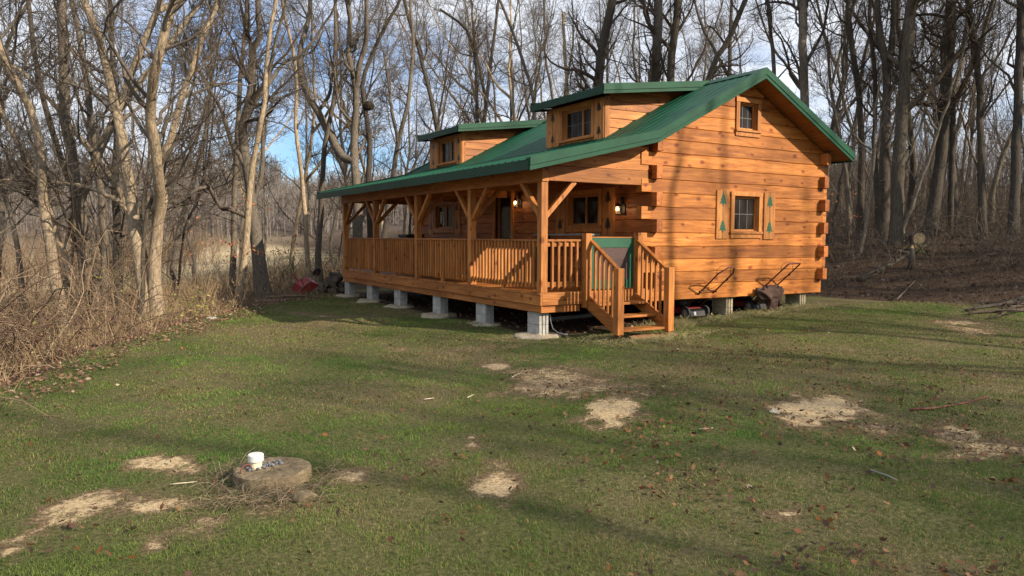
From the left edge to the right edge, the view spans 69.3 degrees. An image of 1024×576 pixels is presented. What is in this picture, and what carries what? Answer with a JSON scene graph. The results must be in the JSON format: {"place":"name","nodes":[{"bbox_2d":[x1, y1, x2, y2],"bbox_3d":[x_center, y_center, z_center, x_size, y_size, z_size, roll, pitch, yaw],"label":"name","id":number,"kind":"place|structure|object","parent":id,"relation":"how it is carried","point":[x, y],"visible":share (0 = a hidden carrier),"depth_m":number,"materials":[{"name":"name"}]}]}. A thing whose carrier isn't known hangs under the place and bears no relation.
{"place":"outdoors","nodes":[
{"label":"outdoors","id":0,"kind":"place"},
{"bbox_2d":[0,186,1023,575],"bbox_3d":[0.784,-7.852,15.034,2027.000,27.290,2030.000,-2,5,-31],"label":"ground","id":1,"kind":"structure","parent":0,"point":[608,408],"depth_m":6.47,"materials":[{"name":"plant"}]},
{"bbox_2d":[0,0,88,320],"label":"bare tree","id":2,"kind":"object","parent":1,"relation":"on","point":[14,232],"visible":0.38,"depth_m":20.40,"materials":[{"name":"brown plant"}]},
{"bbox_2d":[0,0,88,290],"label":"bare tree","id":3,"kind":"object","parent":1,"relation":"on","point":[2,214],"visible":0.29,"depth_m":21.27,"materials":[{"name":"brown plant"}]},
{"bbox_2d":[0,31,92,324],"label":"bare tree","id":4,"kind":"object","parent":1,"relation":"on","point":[57,235],"visible":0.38,"depth_m":17.82,"materials":[{"name":"brown plant"}]},
{"bbox_2d":[0,0,102,336],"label":"bare tree","id":5,"kind":"object","parent":1,"relation":"on","point":[45,219],"visible":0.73,"depth_m":16.73,"materials":[{"name":"brown plant"}]},
{"bbox_2d":[10,0,100,307],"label":"bare tree","id":6,"kind":"object","parent":1,"relation":"on","point":[65,169],"visible":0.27,"depth_m":23.96,"materials":[{"name":"brown plant"}]},
{"bbox_2d":[5,0,112,325],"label":"bare tree","id":7,"kind":"object","parent":1,"relation":"on","point":[81,220],"visible":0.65,"depth_m":18.28,"materials":[{"name":"brown plant"}]},
{"bbox_2d":[17,0,126,317],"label":"bare tree","id":8,"kind":"object","parent":1,"relation":"on","point":[102,202],"visible":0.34,"depth_m":20.99,"materials":[{"name":"brown plant"}]},
{"bbox_2d":[0,8,144,327],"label":"bare tree","id":9,"kind":"object","parent":1,"relation":"on","point":[71,214],"visible":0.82,"depth_m":16.00,"materials":[{"name":"brown plant"}]},
{"bbox_2d":[44,0,145,257],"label":"bare tree","id":10,"kind":"object","parent":1,"relation":"on","point":[107,219],"visible":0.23,"depth_m":32.63,"materials":[{"name":"brown plant"}]},
{"bbox_2d":[0,3,198,225],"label":"bare tree","id":11,"kind":"object","parent":1,"relation":"on","point":[116,185],"visible":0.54,"depth_m":18.63,"materials":[{"name":"brown plant"}]},
{"bbox_2d":[52,0,149,313],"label":"bare tree","id":12,"kind":"object","parent":1,"relation":"on","point":[115,212],"visible":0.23,"depth_m":22.51,"materials":[{"name":"brown plant"}]},
{"bbox_2d":[0,200,230,305],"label":"thicket","id":13,"kind":"object","parent":1,"relation":"on","point":[199,253],"visible":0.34,"depth_m":53.92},
{"bbox_2d":[40,53,208,308],"bbox_3d":[-11.800,-3.063,22.604,5.561,8.234,3.427,2,4,22],"label":"bare tree","id":14,"kind":"object","parent":1,"relation":"on","point":[120,236],"visible":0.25,"depth_m":22.30,"materials":[{"name":"brown plant"}]},
{"bbox_2d":[0,0,271,321],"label":"bare tree","id":15,"kind":"object","parent":1,"relation":"on","point":[153,135],"visible":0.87,"depth_m":16.60,"materials":[{"name":"beige plant"}]},
{"bbox_2d":[23,0,256,271],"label":"bare tree","id":16,"kind":"object","parent":1,"relation":"on","point":[142,214],"visible":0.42,"depth_m":22.09,"materials":[{"name":"brown plant"}]},
{"bbox_2d":[0,260,322,371],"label":"bramble leaves","id":17,"kind":"object","parent":1,"relation":"on","point":[146,306],"visible":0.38,"depth_m":16.70,"materials":[{"name":"brown plant"}]},
{"bbox_2d":[60,0,275,321],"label":"bare tree","id":18,"kind":"object","parent":1,"relation":"on","point":[142,78],"visible":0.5,"depth_m":19.36,"materials":[{"name":"brown plant"}]},
{"bbox_2d":[107,0,235,294],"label":"bare tree","id":19,"kind":"object","parent":1,"relation":"on","point":[170,113],"visible":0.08,"depth_m":34.65,"materials":[{"name":"brown plant"}]},
{"bbox_2d":[0,198,343,417],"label":"brambles","id":20,"kind":"object","parent":1,"relation":"on","point":[17,323],"visible":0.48,"depth_m":12.96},
{"bbox_2d":[0,253,349,394],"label":"dry weeds","id":21,"kind":"object","parent":1,"relation":"on","point":[190,291],"visible":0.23,"depth_m":19.58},
{"bbox_2d":[67,0,288,326],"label":"bare tree","id":22,"kind":"object","parent":1,"relation":"on","point":[148,212],"visible":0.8,"depth_m":16.31,"materials":[{"name":"brown plant"}]},
{"bbox_2d":[164,0,241,301],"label":"bare tree","id":23,"kind":"object","parent":1,"relation":"on","point":[174,257],"visible":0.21,"depth_m":27.76,"materials":[{"name":"brown plant"}]},
{"bbox_2d":[122,0,298,300],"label":"bare tree","id":24,"kind":"object","parent":1,"relation":"on","point":[199,219],"visible":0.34,"depth_m":26.38,"materials":[{"name":"brown plant"}]},
{"bbox_2d":[111,0,366,300],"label":"bare tree","id":25,"kind":"object","parent":1,"relation":"on","point":[256,238],"visible":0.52,"depth_m":23.17,"materials":[{"name":"brown plant"}]},
{"bbox_2d":[190,81,291,256],"bbox_3d":[-13.465,-5.397,37.293,5.019,11.170,4.762,-1,4,-17],"label":"bare tree","id":26,"kind":"object","parent":1,"relation":"on","point":[265,228],"visible":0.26,"depth_m":36.93,"materials":[{"name":"brown plant"}]},
{"bbox_2d":[187,0,296,301],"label":"bare tree","id":27,"kind":"object","parent":1,"relation":"on","point":[232,268],"visible":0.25,"depth_m":24.81,"materials":[{"name":"brown plant"}]},
{"bbox_2d":[144,446,350,526],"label":"dry grass","id":28,"kind":"structure","parent":1,"relation":"on","point":[280,496],"depth_m":5.10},
{"bbox_2d":[209,29,327,263],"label":"bare tree","id":29,"kind":"object","parent":1,"relation":"on","point":[243,219],"visible":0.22,"depth_m":56.64,"materials":[{"name":"brown plant"}]},
{"bbox_2d":[232,457,311,494],"bbox_3d":[-1.754,1.377,5.434,0.554,0.247,0.557,-2,5,-31],"label":"stone slab","id":30,"kind":"object","parent":1,"relation":"on","point":[291,470],"visible":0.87,"depth_m":5.29,"materials":[{"name":"stone"}]},
{"bbox_2d":[234,0,321,302],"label":"bare tree","id":31,"kind":"object","parent":1,"relation":"on","point":[246,233],"visible":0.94,"depth_m":21.91,"materials":[{"name":"brown plant"}]},
{"bbox_2d":[232,0,323,293],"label":"bare tree","id":32,"kind":"object","parent":1,"relation":"on","point":[305,226],"visible":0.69,"depth_m":23.95,"materials":[{"name":"brown plant"}]},
{"bbox_2d":[249,123,351,280],"bbox_3d":[-9.445,-3.939,33.530,5.383,7.970,3.317,0,4,-7],"label":"bare tree","id":33,"kind":"object","parent":1,"relation":"on","point":[334,182],"visible":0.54,"depth_m":33.49,"materials":[{"name":"brown plant"}]},
{"bbox_2d":[283,9,328,250],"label":"bare tree","id":34,"kind":"object","parent":1,"relation":"on","point":[308,186],"visible":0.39,"depth_m":35.75,"materials":[{"name":"brown plant"}]},
{"bbox_2d":[232,0,406,233],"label":"bare tree","id":35,"kind":"object","parent":1,"relation":"on","point":[339,118],"visible":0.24,"depth_m":48.01,"materials":[{"name":"brown plant"}]},
{"bbox_2d":[305,0,365,287],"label":"bare tree","id":36,"kind":"object","parent":1,"relation":"on","point":[318,245],"visible":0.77,"depth_m":27.86,"materials":[{"name":"brown plant"}]},
{"bbox_2d":[272,1,398,237],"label":"bare tree","id":37,"kind":"object","parent":1,"relation":"on","point":[348,151],"visible":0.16,"depth_m":61.41,"materials":[{"name":"brown plant"}]},
{"bbox_2d":[270,0,406,284],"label":"bare tree","id":38,"kind":"object","parent":1,"relation":"on","point":[351,159],"visible":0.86,"depth_m":27.27,"materials":[{"name":"brown plant"}]},
{"bbox_2d":[257,0,421,283],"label":"bare tree","id":39,"kind":"object","parent":1,"relation":"on","point":[306,179],"visible":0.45,"depth_m":31.29,"materials":[{"name":"brown plant"}]},
{"bbox_2d":[289,78,391,248],"bbox_3d":[-7.746,-5.025,33.919,4.011,9.636,6.508,-3,5,-39],"label":"bare tree","id":40,"kind":"object","parent":1,"relation":"on","point":[328,187],"visible":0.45,"depth_m":34.41,"materials":[{"name":"brown plant"}]},
{"bbox_2d":[333,0,410,237],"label":"bare tree","id":41,"kind":"object","parent":1,"relation":"on","point":[369,147],"visible":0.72,"depth_m":27.84,"materials":[{"name":"brown plant"}]},
{"bbox_2d":[322,88,429,257],"bbox_3d":[-5.620,-4.331,32.585,3.460,8.314,5.615,3,5,34],"label":"bare tree","id":42,"kind":"object","parent":1,"relation":"on","point":[405,151],"visible":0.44,"depth_m":31.78,"materials":[{"name":"brown plant"}]},
{"bbox_2d":[352,0,431,237],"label":"bare tree","id":43,"kind":"object","parent":1,"relation":"on","point":[384,234],"visible":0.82,"depth_m":29.99,"materials":[{"name":"brown plant"}]},
{"bbox_2d":[376,16,454,233],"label":"bare tree","id":44,"kind":"object","parent":1,"relation":"on","point":[408,157],"visible":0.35,"depth_m":74.15,"materials":[{"name":"brown plant"}]},
{"bbox_2d":[369,0,468,135],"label":"bare tree","id":45,"kind":"object","parent":1,"relation":"on","point":[425,79],"visible":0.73,"depth_m":33.24,"materials":[{"name":"brown plant"}]},
{"bbox_2d":[358,9,497,237],"bbox_3d":[-3.313,-5.314,28.798,4.429,10.641,7.187,-2,5,-32],"label":"bare tree","id":46,"kind":"object","parent":1,"relation":"on","point":[427,157],"visible":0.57,"depth_m":27.96,"materials":[{"name":"brown plant"}]},
{"bbox_2d":[396,0,472,162],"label":"bare tree","id":47,"kind":"object","parent":1,"relation":"on","point":[429,78],"visible":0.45,"depth_m":41.79,"materials":[{"name":"brown plant"}]},
{"bbox_2d":[1,147,890,241],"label":"distant wood","id":48,"kind":"object","parent":1,"relation":"on","point":[277,193],"visible":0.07,"depth_m":168.50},
{"bbox_2d":[370,0,523,122],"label":"bare tree","id":49,"kind":"object","parent":1,"relation":"on","point":[450,93],"visible":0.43,"depth_m":41.93,"materials":[{"name":"brown plant"}]},
{"bbox_2d":[416,0,510,150],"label":"bare tree","id":50,"kind":"object","parent":1,"relation":"on","point":[477,103],"visible":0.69,"depth_m":35.73,"materials":[{"name":"brown plant"}]},
{"bbox_2d":[438,28,510,123],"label":"bare tree","id":51,"kind":"object","parent":1,"relation":"on","point":[474,75],"visible":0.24,"depth_m":51.53,"materials":[{"name":"brown plant"}]},
{"bbox_2d":[414,0,557,121],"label":"bare tree","id":52,"kind":"object","parent":1,"relation":"on","point":[510,4],"visible":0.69,"depth_m":38.07,"materials":[{"name":"brown plant"}]},
{"bbox_2d":[452,0,534,122],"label":"bare tree","id":53,"kind":"object","parent":1,"relation":"on","point":[491,62],"visible":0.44,"depth_m":41.99,"materials":[{"name":"brown plant"}]},
{"bbox_2d":[5,192,992,354],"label":"yellow green leaves","id":54,"kind":"object","parent":1,"relation":"on","point":[196,291],"visible":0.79,"depth_m":15.94,"materials":[{"name":"green plant"}]},
{"bbox_2d":[343,339,661,399],"bbox_3d":[0.373,1.074,10.338,4.307,0.122,4.390,-2,5,-31],"label":"thatch","id":55,"kind":"object","parent":1,"relation":"on","point":[586,383],"visible":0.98,"depth_m":9.25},
{"bbox_2d":[0,225,1023,406],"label":"leaf litter","id":56,"kind":"object","parent":1,"relation":"on","point":[41,378],"visible":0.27,"depth_m":16.18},
{"bbox_2d":[2,323,1023,575],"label":"fallen leaves","id":57,"kind":"object","parent":1,"relation":"on","point":[744,557],"visible":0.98,"depth_m":6.21,"materials":[{"name":"brown plant"}]},
{"bbox_2d":[472,0,564,119],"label":"bare tree","id":58,"kind":"object","parent":1,"relation":"on","point":[525,70],"visible":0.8,"depth_m":35.62,"materials":[{"name":"brown plant"}]},
{"bbox_2d":[492,0,561,120],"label":"bare tree","id":59,"kind":"object","parent":1,"relation":"on","point":[510,109],"visible":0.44,"depth_m":55.93,"materials":[{"name":"brown plant"}]},
{"bbox_2d":[514,331,560,339],"bbox_3d":[0.448,0.889,13.487,0.939,0.175,0.780,-2,5,-31],"label":"concrete footing","id":60,"kind":"object","parent":1,"relation":"on","point":[528,335],"visible":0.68,"depth_m":13.28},
{"bbox_2d":[527,311,548,334],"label":"block pier","id":61,"kind":"structure","parent":60,"relation":"on","point":[538,323],"depth_m":13.41,"materials":[{"name":"concrete"}]},
{"bbox_2d":[500,0,580,118],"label":"bare tree","id":62,"kind":"object","parent":1,"relation":"on","point":[549,78],"visible":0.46,"depth_m":50.78,"materials":[{"name":"brown plant"}]},
{"bbox_2d":[492,0,591,120],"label":"bare tree","id":63,"kind":"object","parent":1,"relation":"on","point":[543,8],"visible":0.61,"depth_m":39.67,"materials":[{"name":"brown plant"}]},
{"bbox_2d":[519,0,642,92],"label":"bare tree","id":64,"kind":"object","parent":1,"relation":"on","point":[601,52],"visible":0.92,"depth_m":32.16,"materials":[{"name":"brown plant"}]},
{"bbox_2d":[317,67,854,336],"bbox_3d":[1.012,-2.206,19.431,8.674,5.176,12.580,-2,5,-31],"label":"log cabin","id":65,"kind":"object","parent":1,"relation":"on","point":[669,192],"visible":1,"depth_m":15.56,"materials":[{"name":"brown wood"}]},
{"bbox_2d":[433,202,453,232],"bbox_3d":[-1.978,-2.096,22.031,0.175,0.905,1.370,-2,5,-31],"label":"window","id":66,"kind":"structure","parent":65,"relation":"in","point":[448,210],"depth_m":22.08,"materials":[{"name":"brown wood"}]},
{"bbox_2d":[436,135,455,165],"bbox_3d":[-1.874,-4.025,21.740,0.175,0.795,1.300,-2,5,-31],"label":"window","id":67,"kind":"structure","parent":65,"relation":"in","point":[447,149],"depth_m":21.87,"materials":[{"name":"brown wood"}]},
{"bbox_2d":[492,190,514,274],"bbox_3d":[-0.194,-1.456,19.128,0.135,2.248,1.080,-2,5,-31],"label":"door","id":68,"kind":"structure","parent":65,"relation":"in","point":[505,209],"depth_m":19.23,"materials":[{"name":"brown wood"}]},
{"bbox_2d":[558,99,594,143],"bbox_3d":[1.455,-3.633,16.253,0.175,0.795,1.300,-2,5,-31],"label":"window","id":69,"kind":"structure","parent":65,"relation":"in","point":[578,123],"depth_m":16.33,"materials":[{"name":"brown wood"}]},
{"bbox_2d":[564,189,602,231],"bbox_3d":[1.587,-1.676,16.156,0.175,0.905,1.320,-2,5,-31],"label":"window","id":70,"kind":"structure","parent":65,"relation":"in","point":[583,213],"depth_m":16.19,"materials":[{"name":"brown wood"}]},
{"bbox_2d":[729,191,762,237],"bbox_3d":[4.928,-1.540,15.688,0.970,0.965,0.175,-2,5,-31],"label":"window","id":71,"kind":"structure","parent":65,"relation":"in","point":[744,211],"depth_m":15.75,"materials":[{"name":"brown wood"}]},
{"bbox_2d":[735,97,761,137],"bbox_3d":[4.923,-3.568,15.541,0.770,0.790,0.175,-2,5,-31],"label":"window","id":72,"kind":"structure","parent":65,"relation":"in","point":[747,120],"depth_m":15.58,"materials":[{"name":"brown wood"}]},
{"bbox_2d":[542,0,637,96],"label":"bare tree","id":73,"kind":"object","parent":1,"relation":"on","point":[564,94],"visible":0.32,"depth_m":57.58,"materials":[{"name":"brown plant"}]},
{"bbox_2d":[165,170,1023,302],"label":"scrub","id":74,"kind":"object","parent":1,"relation":"on","point":[1002,217],"visible":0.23,"depth_m":24.67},
{"bbox_2d":[572,0,664,82],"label":"bare tree","id":75,"kind":"object","parent":1,"relation":"on","point":[635,30],"visible":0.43,"depth_m":43.52,"materials":[{"name":"brown plant"}]},
{"bbox_2d":[619,0,697,82],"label":"bare tree","id":76,"kind":"object","parent":1,"relation":"on","point":[655,58],"visible":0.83,"depth_m":30.28,"materials":[{"name":"brown plant"}]},
{"bbox_2d":[601,0,726,81],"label":"bare tree","id":77,"kind":"object","parent":1,"relation":"on","point":[675,27],"visible":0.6,"depth_m":31.75,"materials":[{"name":"brown plant"}]},
{"bbox_2d":[661,266,734,317],"bbox_3d":[3.882,0.070,15.321,0.664,1.111,1.625,-2,5,-34],"label":"lawn mower","id":78,"kind":"object","parent":1,"relation":"on","point":[683,308],"visible":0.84,"depth_m":15.37,"materials":[{"name":"red paint"}]},
{"bbox_2d":[390,36,1023,234],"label":"thicket","id":79,"kind":"object","parent":1,"relation":"on","point":[837,169],"visible":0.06,"depth_m":37.39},
{"bbox_2d":[664,0,765,76],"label":"bare tree","id":80,"kind":"object","parent":1,"relation":"on","point":[730,15],"visible":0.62,"depth_m":36.15,"materials":[{"name":"brown plant"}]},
{"bbox_2d":[687,0,791,80],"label":"bare tree","id":81,"kind":"object","parent":1,"relation":"on","point":[713,69],"visible":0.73,"depth_m":29.82,"materials":[{"name":"brown plant"}]},
{"bbox_2d":[733,262,800,310],"bbox_3d":[5.534,-0.043,16.386,0.664,1.111,1.626,-3,5,-35],"label":"lawn mower","id":82,"kind":"object","parent":1,"relation":"on","point":[747,302],"visible":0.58,"depth_m":16.38,"materials":[{"name":"red paint"}]},
{"bbox_2d":[754,284,783,311],"bbox_3d":[5.521,0.240,16.022,0.843,0.626,0.380,-2,5,-31],"label":"grass bag","id":83,"kind":"object","parent":82,"relation":"hanging from","point":[770,296],"depth_m":15.92,"materials":[{"name":"grey fabric"}]},
{"bbox_2d":[740,0,842,106],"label":"bare tree","id":84,"kind":"object","parent":1,"relation":"on","point":[803,87],"visible":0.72,"depth_m":26.80,"materials":[{"name":"brown plant"}]},
{"bbox_2d":[742,0,861,109],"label":"bare tree","id":85,"kind":"object","parent":1,"relation":"on","point":[768,10],"visible":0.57,"depth_m":28.07,"materials":[{"name":"brown plant"}]},
{"bbox_2d":[763,0,874,221],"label":"bare tree","id":86,"kind":"object","parent":1,"relation":"on","point":[854,129],"visible":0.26,"depth_m":35.58,"materials":[{"name":"brown plant"}]},
{"bbox_2d":[770,0,912,236],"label":"bare tree","id":87,"kind":"object","parent":1,"relation":"on","point":[850,29],"visible":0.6,"depth_m":26.90,"materials":[{"name":"brown plant"}]},
{"bbox_2d":[808,0,882,234],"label":"bare tree","id":88,"kind":"object","parent":1,"relation":"on","point":[846,174],"visible":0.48,"depth_m":29.50,"materials":[{"name":"brown plant"}]},
{"bbox_2d":[790,0,927,253],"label":"bare tree","id":89,"kind":"object","parent":1,"relation":"on","point":[873,150],"visible":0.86,"depth_m":24.75,"materials":[{"name":"brown plant"}]},
{"bbox_2d":[811,0,937,191],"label":"bare tree","id":90,"kind":"object","parent":1,"relation":"on","point":[850,104],"visible":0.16,"depth_m":42.77,"materials":[{"name":"brown plant"}]},
{"bbox_2d":[808,26,945,198],"bbox_3d":[17.142,-8.003,35.902,6.851,10.144,4.222,0,4,3],"label":"bare tree","id":91,"kind":"object","parent":1,"relation":"on","point":[817,81],"visible":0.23,"depth_m":35.73,"materials":[{"name":"brown plant"}]},
{"bbox_2d":[818,0,940,230],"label":"bare tree","id":92,"kind":"object","parent":1,"relation":"on","point":[842,172],"visible":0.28,"depth_m":29.78,"materials":[{"name":"brown plant"}]},
{"bbox_2d":[840,0,919,225],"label":"bare tree","id":93,"kind":"object","parent":1,"relation":"on","point":[874,94],"visible":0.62,"depth_m":26.17,"materials":[{"name":"brown plant"}]},
{"bbox_2d":[837,0,930,223],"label":"bare tree","id":94,"kind":"object","parent":1,"relation":"on","point":[913,166],"visible":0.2,"depth_m":31.42,"materials":[{"name":"brown plant"}]},
{"bbox_2d":[823,0,956,240],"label":"bare tree","id":95,"kind":"object","parent":1,"relation":"on","point":[884,166],"visible":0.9,"depth_m":24.89,"materials":[{"name":"brown plant"}]},
{"bbox_2d":[847,0,1023,245],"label":"bare tree","id":96,"kind":"object","parent":1,"relation":"on","point":[906,106],"visible":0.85,"depth_m":24.01,"materials":[{"name":"brown plant"}]},
{"bbox_2d":[853,0,1019,235],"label":"bare tree","id":97,"kind":"object","parent":1,"relation":"on","point":[938,177],"visible":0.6,"depth_m":24.87,"materials":[{"name":"brown plant"}]},
{"bbox_2d":[855,0,1021,229],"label":"bare tree","id":98,"kind":"object","parent":1,"relation":"on","point":[910,211],"visible":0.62,"depth_m":23.76,"materials":[{"name":"brown plant"}]},
{"bbox_2d":[901,0,993,227],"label":"bare tree","id":99,"kind":"object","parent":1,"relation":"on","point":[955,85],"visible":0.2,"depth_m":28.39,"materials":[{"name":"brown plant"}]},
{"bbox_2d":[891,18,1007,180],"bbox_3d":[16.923,-6.453,29.512,3.731,8.752,3.932,-2,4,-29],"label":"bare tree","id":100,"kind":"object","parent":1,"relation":"on","point":[957,105],"visible":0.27,"depth_m":28.92,"materials":[{"name":"brown plant"}]},
{"bbox_2d":[946,97,955,233],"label":"bare tree","id":101,"kind":"object","parent":1,"relation":"on","point":[951,186],"visible":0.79,"depth_m":25.17,"materials":[{"name":"brown plant"}]},
{"bbox_2d":[900,0,1016,218],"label":"bare tree","id":102,"kind":"object","parent":1,"relation":"on","point":[967,122],"visible":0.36,"depth_m":32.26,"materials":[{"name":"brown plant"}]},
{"bbox_2d":[907,0,1022,238],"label":"bare tree","id":103,"kind":"object","parent":1,"relation":"on","point":[980,113],"visible":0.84,"depth_m":23.96,"materials":[{"name":"brown plant"}]},
{"bbox_2d":[941,0,1023,240],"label":"bare tree","id":104,"kind":"object","parent":1,"relation":"on","point":[1017,66],"visible":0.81,"depth_m":23.33,"materials":[{"name":"brown plant"}]},
{"bbox_2d":[987,11,1023,223],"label":"bare tree","id":105,"kind":"object","parent":1,"relation":"on","point":[1001,160],"visible":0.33,"depth_m":29.91,"materials":[{"name":"brown plant"}]},
{"bbox_2d":[0,292,1023,575],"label":"grass","id":106,"kind":"structure","parent":0,"point":[376,334],"depth_m":6.80,"materials":[{"name":"plant"}]},
{"bbox_2d":[0,0,1023,195],"label":"sky","id":107,"kind":"structure","parent":0,"point":[284,149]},
{"bbox_2d":[329,293,838,344],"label":"long grass","id":108,"kind":"structure","parent":0,"point":[683,323],"depth_m":14.52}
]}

